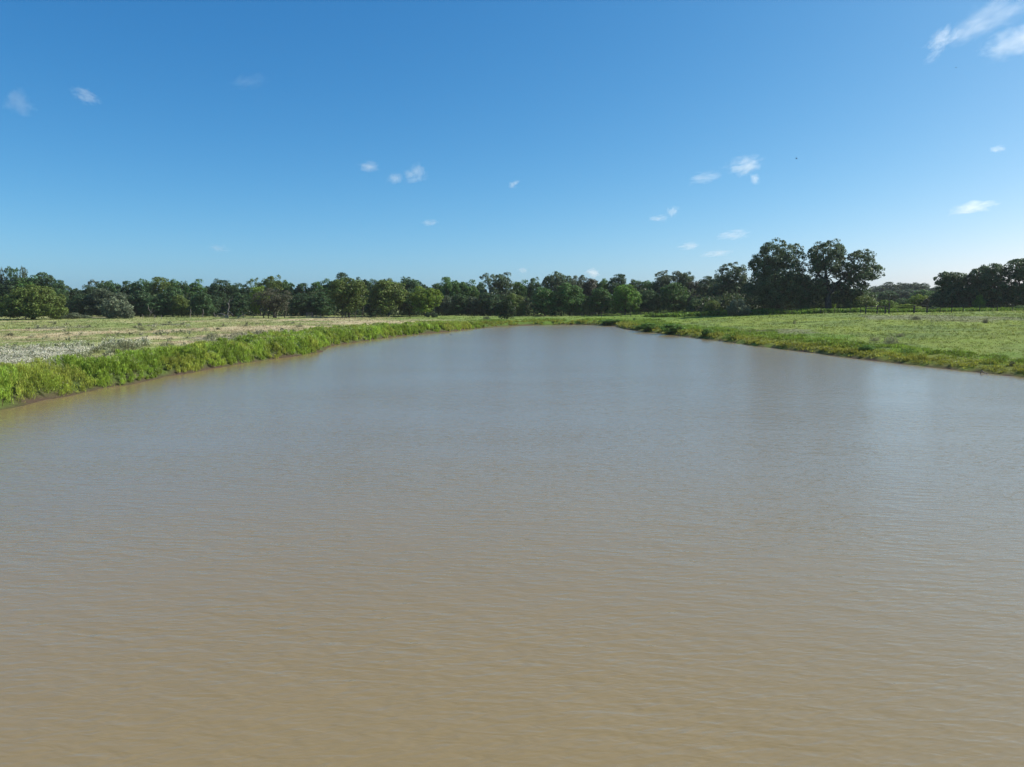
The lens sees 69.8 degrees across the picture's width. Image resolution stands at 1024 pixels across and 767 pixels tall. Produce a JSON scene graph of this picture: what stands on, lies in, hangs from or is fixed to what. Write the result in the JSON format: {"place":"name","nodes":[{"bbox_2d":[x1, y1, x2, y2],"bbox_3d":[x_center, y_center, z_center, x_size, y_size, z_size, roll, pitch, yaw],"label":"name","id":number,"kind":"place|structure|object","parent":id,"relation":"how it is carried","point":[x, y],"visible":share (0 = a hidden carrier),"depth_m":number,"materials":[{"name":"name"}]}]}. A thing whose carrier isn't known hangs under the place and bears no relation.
{"place":"outdoors","nodes":[
{"label":"outdoors","id":0,"kind":"place"},
{"bbox_2d":[0,325,1023,766],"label":"water","id":1,"kind":"structure","parent":0,"point":[566,545],"depth_m":16.90,"materials":[{"name":"brown liquid"}]},
{"bbox_2d":[0,302,1023,409],"bbox_3d":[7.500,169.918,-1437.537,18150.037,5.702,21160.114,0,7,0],"label":"ground","id":2,"kind":"structure","parent":0,"point":[165,373],"depth_m":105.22,"materials":[{"name":"green plant"}]},
{"bbox_2d":[3,266,19,288],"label":"woodland tree","id":3,"kind":"object","parent":2,"relation":"on","point":[11,275],"visible":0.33,"depth_m":225.84,"materials":[{"name":"green plant"}]},
{"bbox_2d":[0,277,32,306],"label":"woodland tree","id":4,"kind":"object","parent":2,"relation":"on","point":[4,290],"visible":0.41,"depth_m":211.97,"materials":[{"name":"green plant"}]},
{"bbox_2d":[8,274,48,296],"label":"woodland tree","id":5,"kind":"object","parent":2,"relation":"on","point":[31,280],"visible":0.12,"depth_m":214.56,"materials":[{"name":"green plant"}]},
{"bbox_2d":[0,284,68,319],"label":"round tree","id":6,"kind":"object","parent":2,"relation":"on","point":[40,301],"visible":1,"depth_m":171.84,"materials":[{"name":"green plant"}]},
{"bbox_2d":[33,272,58,288],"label":"woodland tree","id":7,"kind":"object","parent":2,"relation":"on","point":[47,279],"visible":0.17,"depth_m":216.71,"materials":[{"name":"green plant"}]},
{"bbox_2d":[50,280,69,314],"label":"woodland tree","id":8,"kind":"object","parent":2,"relation":"on","point":[60,284],"visible":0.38,"depth_m":216.03,"materials":[{"name":"green plant"}]},
{"bbox_2d":[63,285,80,301],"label":"woodland tree","id":9,"kind":"object","parent":2,"relation":"on","point":[71,291],"visible":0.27,"depth_m":220.22,"materials":[{"name":"green plant"}]},
{"bbox_2d":[0,336,152,368],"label":"flowering weeds","id":10,"kind":"object","parent":2,"relation":"on","point":[14,355],"visible":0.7,"depth_m":63.71,"materials":[{"name":"white plant"}]},
{"bbox_2d":[66,294,96,314],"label":"woodland tree","id":11,"kind":"object","parent":2,"relation":"on","point":[79,309],"visible":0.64,"depth_m":203.02,"materials":[{"name":"green plant"}]},
{"bbox_2d":[77,284,96,300],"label":"woodland tree","id":12,"kind":"object","parent":2,"relation":"on","point":[88,289],"visible":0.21,"depth_m":216.96,"materials":[{"name":"green plant"}]},
{"bbox_2d":[83,288,116,316],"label":"woodland tree","id":13,"kind":"object","parent":2,"relation":"on","point":[98,295],"visible":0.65,"depth_m":202.50,"materials":[{"name":"green plant"}]},
{"bbox_2d":[96,280,121,293],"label":"woodland tree","id":14,"kind":"object","parent":2,"relation":"on","point":[113,287],"visible":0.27,"depth_m":220.76,"materials":[{"name":"green plant"}]},
{"bbox_2d":[98,295,133,318],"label":"bush","id":15,"kind":"object","parent":2,"relation":"on","point":[111,307],"visible":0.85,"depth_m":186.92,"materials":[{"name":"green plant"}]},
{"bbox_2d":[117,340,136,350],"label":"weed bush","id":16,"kind":"object","parent":2,"relation":"on","point":[124,343],"visible":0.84,"depth_m":71.42,"materials":[{"name":"green plant"}]},
{"bbox_2d":[121,281,133,299],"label":"woodland tree","id":17,"kind":"object","parent":2,"relation":"on","point":[126,288],"visible":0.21,"depth_m":222.70,"materials":[{"name":"green plant"}]},
{"bbox_2d":[120,306,135,318],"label":"bush","id":18,"kind":"object","parent":2,"relation":"on","point":[126,312],"visible":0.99,"depth_m":184.22,"materials":[{"name":"green plant"}]},
{"bbox_2d":[126,289,151,316],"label":"woodland tree","id":19,"kind":"object","parent":2,"relation":"on","point":[138,299],"visible":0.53,"depth_m":204.09,"materials":[{"name":"green plant"}]},
{"bbox_2d":[130,278,152,294],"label":"woodland tree","id":20,"kind":"object","parent":2,"relation":"on","point":[137,285],"visible":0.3,"depth_m":220.61,"materials":[{"name":"green plant"}]},
{"bbox_2d":[138,295,169,316],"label":"woodland tree","id":21,"kind":"object","parent":2,"relation":"on","point":[153,305],"visible":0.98,"depth_m":201.19,"materials":[{"name":"green plant"}]},
{"bbox_2d":[146,276,170,297],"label":"woodland tree","id":22,"kind":"object","parent":2,"relation":"on","point":[155,288],"visible":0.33,"depth_m":217.94,"materials":[{"name":"green plant"}]},
{"bbox_2d":[0,320,319,357],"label":"dry weeds","id":23,"kind":"object","parent":2,"relation":"on","point":[156,333],"visible":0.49,"depth_m":103.57,"materials":[{"name":"beige plant"}]},
{"bbox_2d":[157,286,186,316],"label":"woodland tree","id":24,"kind":"object","parent":2,"relation":"on","point":[169,293],"visible":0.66,"depth_m":203.00,"materials":[{"name":"green plant"}]},
{"bbox_2d":[171,294,192,316],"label":"woodland tree","id":25,"kind":"object","parent":2,"relation":"on","point":[180,306],"visible":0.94,"depth_m":200.00,"materials":[{"name":"green plant"}]},
{"bbox_2d":[183,279,206,300],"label":"woodland tree","id":26,"kind":"object","parent":2,"relation":"on","point":[193,288],"visible":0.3,"depth_m":220.74,"materials":[{"name":"green plant"}]},
{"bbox_2d":[187,291,216,317],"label":"woodland tree","id":27,"kind":"object","parent":2,"relation":"on","point":[203,305],"visible":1,"depth_m":197.78,"materials":[{"name":"green plant"}]},
{"bbox_2d":[206,295,226,316],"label":"woodland tree","id":28,"kind":"object","parent":2,"relation":"on","point":[217,304],"visible":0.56,"depth_m":204.03,"materials":[{"name":"green plant"}]},
{"bbox_2d":[207,278,232,308],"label":"woodland tree","id":29,"kind":"object","parent":2,"relation":"on","point":[216,289],"visible":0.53,"depth_m":220.60,"materials":[{"name":"green plant"}]},
{"bbox_2d":[226,292,250,316],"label":"woodland tree","id":30,"kind":"object","parent":2,"relation":"on","point":[239,301],"visible":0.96,"depth_m":205.39,"materials":[{"name":"green plant"}]},
{"bbox_2d":[0,320,484,405],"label":"bank weeds","id":31,"kind":"object","parent":2,"relation":"on","point":[186,356],"visible":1,"depth_m":62.01,"materials":[{"name":"green plant"}]},
{"bbox_2d":[233,284,253,312],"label":"woodland tree","id":32,"kind":"object","parent":2,"relation":"on","point":[246,290],"visible":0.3,"depth_m":222.81,"materials":[{"name":"green plant"}]},
{"bbox_2d":[246,277,268,292],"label":"woodland tree","id":33,"kind":"object","parent":2,"relation":"on","point":[257,284],"visible":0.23,"depth_m":226.83,"materials":[{"name":"green plant"}]},
{"bbox_2d":[249,285,268,315],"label":"woodland tree","id":34,"kind":"object","parent":2,"relation":"on","point":[255,289],"visible":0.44,"depth_m":209.63,"materials":[{"name":"green plant"}]},
{"bbox_2d":[250,287,292,317],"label":"thicket tree","id":35,"kind":"object","parent":2,"relation":"on","point":[275,304],"visible":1,"depth_m":187.13,"materials":[{"name":"green plant"}]},
{"bbox_2d":[263,274,285,295],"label":"woodland tree","id":36,"kind":"object","parent":2,"relation":"on","point":[272,283],"visible":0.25,"depth_m":224.95,"materials":[{"name":"green plant"}]},
{"bbox_2d":[275,280,292,309],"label":"woodland tree","id":37,"kind":"object","parent":2,"relation":"on","point":[286,285],"visible":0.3,"depth_m":226.87,"materials":[{"name":"green plant"}]},
{"bbox_2d":[287,283,303,305],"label":"woodland tree","id":38,"kind":"object","parent":2,"relation":"on","point":[295,290],"visible":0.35,"depth_m":226.42,"materials":[{"name":"green plant"}]},
{"bbox_2d":[288,293,313,315],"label":"woodland tree","id":39,"kind":"object","parent":2,"relation":"on","point":[299,302],"visible":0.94,"depth_m":207.06,"materials":[{"name":"green plant"}]},
{"bbox_2d":[307,281,327,308],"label":"woodland tree","id":40,"kind":"object","parent":2,"relation":"on","point":[317,285],"visible":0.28,"depth_m":224.52,"materials":[{"name":"green plant"}]},
{"bbox_2d":[307,292,335,315],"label":"woodland tree","id":41,"kind":"object","parent":2,"relation":"on","point":[318,303],"visible":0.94,"depth_m":207.09,"materials":[{"name":"green plant"}]},
{"bbox_2d":[325,277,369,317],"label":"field edge tree","id":42,"kind":"object","parent":2,"relation":"on","point":[348,294],"visible":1,"depth_m":191.91,"materials":[{"name":"green plant"}]},
{"bbox_2d":[0,288,707,315],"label":"undergrowth","id":43,"kind":"object","parent":2,"relation":"on","point":[393,312],"visible":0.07,"depth_m":216.81,"materials":[{"name":"green plant"}]},
{"bbox_2d":[365,278,378,295],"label":"woodland tree","id":44,"kind":"object","parent":2,"relation":"on","point":[369,285],"visible":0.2,"depth_m":228.50,"materials":[{"name":"green plant"}]},
{"bbox_2d":[364,294,382,315],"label":"woodland tree","id":45,"kind":"object","parent":2,"relation":"on","point":[371,311],"visible":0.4,"depth_m":208.88,"materials":[{"name":"green plant"}]},
{"bbox_2d":[368,279,410,316],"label":"field edge tree","id":46,"kind":"object","parent":2,"relation":"on","point":[394,295],"visible":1,"depth_m":198.03,"materials":[{"name":"green plant"}]},
{"bbox_2d":[397,291,420,315],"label":"woodland tree","id":47,"kind":"object","parent":2,"relation":"on","point":[408,307],"visible":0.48,"depth_m":210.16,"materials":[{"name":"green plant"}]},
{"bbox_2d":[398,276,423,314],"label":"woodland tree","id":48,"kind":"object","parent":2,"relation":"on","point":[410,285],"visible":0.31,"depth_m":225.49,"materials":[{"name":"green plant"}]},
{"bbox_2d":[409,286,443,315],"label":"field edge tree","id":49,"kind":"object","parent":2,"relation":"on","point":[425,300],"visible":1,"depth_m":201.82,"materials":[{"name":"green plant"}]},
{"bbox_2d":[434,295,456,315],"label":"tree","id":50,"kind":"object","parent":2,"relation":"on","point":[444,306],"visible":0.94,"depth_m":211.72,"materials":[{"name":"green plant"}]},
{"bbox_2d":[439,277,461,300],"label":"woodland tree","id":51,"kind":"object","parent":2,"relation":"on","point":[449,288],"visible":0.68,"depth_m":226.14,"materials":[{"name":"green plant"}]},
{"bbox_2d":[447,293,468,314],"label":"woodland tree","id":52,"kind":"object","parent":2,"relation":"on","point":[459,301],"visible":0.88,"depth_m":212.28,"materials":[{"name":"green plant"}]},
{"bbox_2d":[456,279,481,314],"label":"woodland tree","id":53,"kind":"object","parent":2,"relation":"on","point":[467,289],"visible":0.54,"depth_m":228.08,"materials":[{"name":"green plant"}]},
{"bbox_2d":[465,297,484,315],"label":"tree","id":54,"kind":"object","parent":2,"relation":"on","point":[473,302],"visible":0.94,"depth_m":212.43,"materials":[{"name":"green plant"}]},
{"bbox_2d":[478,292,502,315],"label":"woodland tree","id":55,"kind":"object","parent":2,"relation":"on","point":[488,306],"visible":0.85,"depth_m":210.74,"materials":[{"name":"green plant"}]},
{"bbox_2d":[479,273,501,294],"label":"woodland tree","id":56,"kind":"object","parent":2,"relation":"on","point":[489,283],"visible":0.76,"depth_m":221.07,"materials":[{"name":"green plant"}]},
{"bbox_2d":[492,272,516,302],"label":"woodland tree","id":57,"kind":"object","parent":2,"relation":"on","point":[504,290],"visible":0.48,"depth_m":221.72,"materials":[{"name":"green plant"}]},
{"bbox_2d":[496,298,515,318],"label":"pond head bush","id":58,"kind":"object","parent":2,"relation":"on","point":[507,310],"visible":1,"depth_m":180.84,"materials":[{"name":"green plant"}]},
{"bbox_2d":[503,293,528,315],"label":"woodland tree","id":59,"kind":"object","parent":2,"relation":"on","point":[516,301],"visible":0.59,"depth_m":209.54,"materials":[{"name":"green plant"}]},
{"bbox_2d":[513,279,534,307],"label":"woodland tree","id":60,"kind":"object","parent":2,"relation":"on","point":[521,290],"visible":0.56,"depth_m":228.05,"materials":[{"name":"green plant"}]},
{"bbox_2d":[528,276,541,311],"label":"woodland tree","id":61,"kind":"object","parent":2,"relation":"on","point":[531,286],"visible":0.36,"depth_m":229.02,"materials":[{"name":"green plant"}]},
{"bbox_2d":[531,286,560,315],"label":"woodland tree","id":62,"kind":"object","parent":2,"relation":"on","point":[547,306],"visible":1,"depth_m":208.81,"materials":[{"name":"green plant"}]},
{"bbox_2d":[539,271,571,296],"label":"woodland tree","id":63,"kind":"object","parent":2,"relation":"on","point":[554,282],"visible":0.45,"depth_m":223.84,"materials":[{"name":"green plant"}]},
{"bbox_2d":[553,282,588,315],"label":"woodland tree","id":64,"kind":"object","parent":2,"relation":"on","point":[570,298],"visible":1,"depth_m":208.99,"materials":[{"name":"green plant"}]},
{"bbox_2d":[568,275,588,298],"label":"woodland tree","id":65,"kind":"object","parent":2,"relation":"on","point":[579,283],"visible":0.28,"depth_m":227.51,"materials":[{"name":"green plant"}]},
{"bbox_2d":[580,277,598,300],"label":"woodland tree","id":66,"kind":"object","parent":2,"relation":"on","point":[591,286],"visible":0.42,"depth_m":227.92,"materials":[{"name":"green plant"}]},
{"bbox_2d":[583,287,611,314],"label":"woodland tree","id":67,"kind":"object","parent":2,"relation":"on","point":[599,300],"visible":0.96,"depth_m":209.11,"materials":[{"name":"green plant"}]},
{"bbox_2d":[595,278,609,292],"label":"woodland tree","id":68,"kind":"object","parent":2,"relation":"on","point":[603,284],"visible":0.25,"depth_m":228.51,"materials":[{"name":"green plant"}]},
{"bbox_2d":[607,274,630,294],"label":"woodland tree","id":69,"kind":"object","parent":2,"relation":"on","point":[614,282],"visible":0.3,"depth_m":224.73,"materials":[{"name":"green plant"}]},
{"bbox_2d":[603,284,642,314],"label":"woodland tree","id":70,"kind":"object","parent":2,"relation":"on","point":[622,301],"visible":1,"depth_m":205.14,"materials":[{"name":"green plant"}]},
{"bbox_2d":[629,279,642,290],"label":"woodland tree","id":71,"kind":"object","parent":2,"relation":"on","point":[637,286],"visible":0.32,"depth_m":228.65,"materials":[{"name":"green plant"}]},
{"bbox_2d":[633,322,660,329],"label":"weed bush","id":72,"kind":"object","parent":2,"relation":"on","point":[644,326],"visible":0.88,"depth_m":133.75,"materials":[{"name":"green plant"}]},
{"bbox_2d":[641,280,655,292],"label":"woodland tree","id":73,"kind":"object","parent":2,"relation":"on","point":[647,284],"visible":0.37,"depth_m":228.76,"materials":[{"name":"green plant"}]},
{"bbox_2d":[636,290,661,312],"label":"woodland tree","id":74,"kind":"object","parent":2,"relation":"on","point":[650,302],"visible":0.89,"depth_m":207.17,"materials":[{"name":"green plant"}]},
{"bbox_2d":[651,277,669,299],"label":"woodland tree","id":75,"kind":"object","parent":2,"relation":"on","point":[659,283],"visible":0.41,"depth_m":226.87,"materials":[{"name":"green plant"}]},
{"bbox_2d":[655,270,684,288],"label":"woodland tree","id":76,"kind":"object","parent":2,"relation":"on","point":[673,277],"visible":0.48,"depth_m":226.30,"materials":[{"name":"green plant"}]},
{"bbox_2d":[658,323,687,331],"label":"weed bush","id":77,"kind":"object","parent":2,"relation":"on","point":[671,327],"visible":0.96,"depth_m":123.53,"materials":[{"name":"green plant"}]},
{"bbox_2d":[656,282,690,311],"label":"woodland tree","id":78,"kind":"object","parent":2,"relation":"on","point":[676,301],"visible":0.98,"depth_m":204.71,"materials":[{"name":"green plant"}]},
{"bbox_2d":[677,272,693,292],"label":"woodland tree","id":79,"kind":"object","parent":2,"relation":"on","point":[686,280],"visible":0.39,"depth_m":226.42,"materials":[{"name":"green plant"}]},
{"bbox_2d":[687,280,700,294],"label":"woodland tree","id":80,"kind":"object","parent":2,"relation":"on","point":[694,286],"visible":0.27,"depth_m":223.37,"materials":[{"name":"green plant"}]},
{"bbox_2d":[696,276,711,293],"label":"woodland tree","id":81,"kind":"object","parent":2,"relation":"on","point":[704,284],"visible":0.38,"depth_m":211.20,"materials":[{"name":"green plant"}]},
{"bbox_2d":[703,300,722,310],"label":"bush","id":82,"kind":"object","parent":2,"relation":"on","point":[712,305],"visible":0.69,"depth_m":180.04,"materials":[{"name":"green plant"}]},
{"bbox_2d":[708,262,748,303],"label":"airy tree","id":83,"kind":"object","parent":2,"relation":"on","point":[726,282],"visible":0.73,"depth_m":194.89,"materials":[{"name":"green plant"}]},
{"bbox_2d":[442,318,1023,374],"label":"shore weeds","id":84,"kind":"object","parent":2,"relation":"on","point":[839,346],"visible":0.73,"depth_m":85.44,"materials":[{"name":"green plant"}]},
{"bbox_2d":[726,298,750,315],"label":"bush","id":85,"kind":"object","parent":2,"relation":"on","point":[730,308],"visible":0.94,"depth_m":170.07,"materials":[{"name":"green plant"}]},
{"bbox_2d":[740,237,813,308],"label":"domed tree","id":86,"kind":"object","parent":2,"relation":"on","point":[769,279],"visible":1,"depth_m":174.00,"materials":[{"name":"green plant"}]},
{"bbox_2d":[690,291,875,311],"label":"thicket undergrowth","id":87,"kind":"object","parent":2,"relation":"on","point":[726,299],"visible":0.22,"depth_m":187.40,"materials":[{"name":"green plant"}]},
{"bbox_2d":[795,299,809,309],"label":"bush","id":88,"kind":"object","parent":2,"relation":"on","point":[803,303],"visible":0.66,"depth_m":174.46,"materials":[{"name":"green plant"}]},
{"bbox_2d":[644,306,1023,316],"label":"fence weeds","id":89,"kind":"object","parent":2,"relation":"on","point":[771,310],"visible":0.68,"depth_m":166.48,"materials":[{"name":"green plant"}]},
{"bbox_2d":[795,238,884,307],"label":"spreading tree","id":90,"kind":"object","parent":2,"relation":"on","point":[826,288],"visible":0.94,"depth_m":173.43,"materials":[{"name":"green plant"}]},
{"bbox_2d":[850,295,877,308],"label":"bush","id":91,"kind":"object","parent":2,"relation":"on","point":[859,302],"visible":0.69,"depth_m":169.39,"materials":[{"name":"green plant"}]},
{"bbox_2d":[875,290,899,301],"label":"tree","id":92,"kind":"object","parent":2,"relation":"on","point":[883,295],"visible":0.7,"depth_m":324.91,"materials":[{"name":"green plant"}]},
{"bbox_2d":[878,300,897,307],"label":"bush","id":93,"kind":"object","parent":2,"relation":"on","point":[886,303],"visible":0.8,"depth_m":183.33,"materials":[{"name":"green plant"}]},
{"bbox_2d":[884,282,899,291],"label":"tree","id":94,"kind":"object","parent":2,"relation":"on","point":[890,285],"visible":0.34,"depth_m":414.46,"materials":[{"name":"green plant"}]},
{"bbox_2d":[888,288,918,301],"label":"tree","id":95,"kind":"object","parent":2,"relation":"on","point":[904,293],"visible":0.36,"depth_m":325.03,"materials":[{"name":"green plant"}]},
{"bbox_2d":[894,282,913,289],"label":"tree","id":96,"kind":"object","parent":2,"relation":"on","point":[901,286],"visible":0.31,"depth_m":418.46,"materials":[{"name":"green plant"}]},
{"bbox_2d":[906,294,929,306],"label":"bush","id":97,"kind":"object","parent":2,"relation":"on","point":[917,299],"visible":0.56,"depth_m":197.51,"materials":[{"name":"green plant"}]},
{"bbox_2d":[908,289,933,298],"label":"tree","id":98,"kind":"object","parent":2,"relation":"on","point":[926,293],"visible":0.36,"depth_m":296.03,"materials":[{"name":"green plant"}]},
{"bbox_2d":[928,271,977,308],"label":"dark tree","id":99,"kind":"object","parent":2,"relation":"on","point":[950,283],"visible":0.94,"depth_m":167.25,"materials":[{"name":"green plant"}]},
{"bbox_2d":[972,294,985,307],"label":"bush","id":100,"kind":"object","parent":2,"relation":"on","point":[980,301],"visible":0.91,"depth_m":164.67,"materials":[{"name":"green plant"}]},
{"bbox_2d":[963,263,1014,307],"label":"edge tree","id":101,"kind":"object","parent":2,"relation":"on","point":[989,284],"visible":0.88,"depth_m":165.10,"materials":[{"name":"green plant"}]},
{"bbox_2d":[1001,258,1023,305],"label":"corner tree","id":102,"kind":"object","parent":2,"relation":"on","point":[1017,273],"visible":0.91,"depth_m":163.92,"materials":[{"name":"green plant"}]},
{"bbox_2d":[0,0,1023,292],"label":"sky","id":103,"kind":"structure","parent":0,"point":[235,141],"materials":[{"name":"blue"}]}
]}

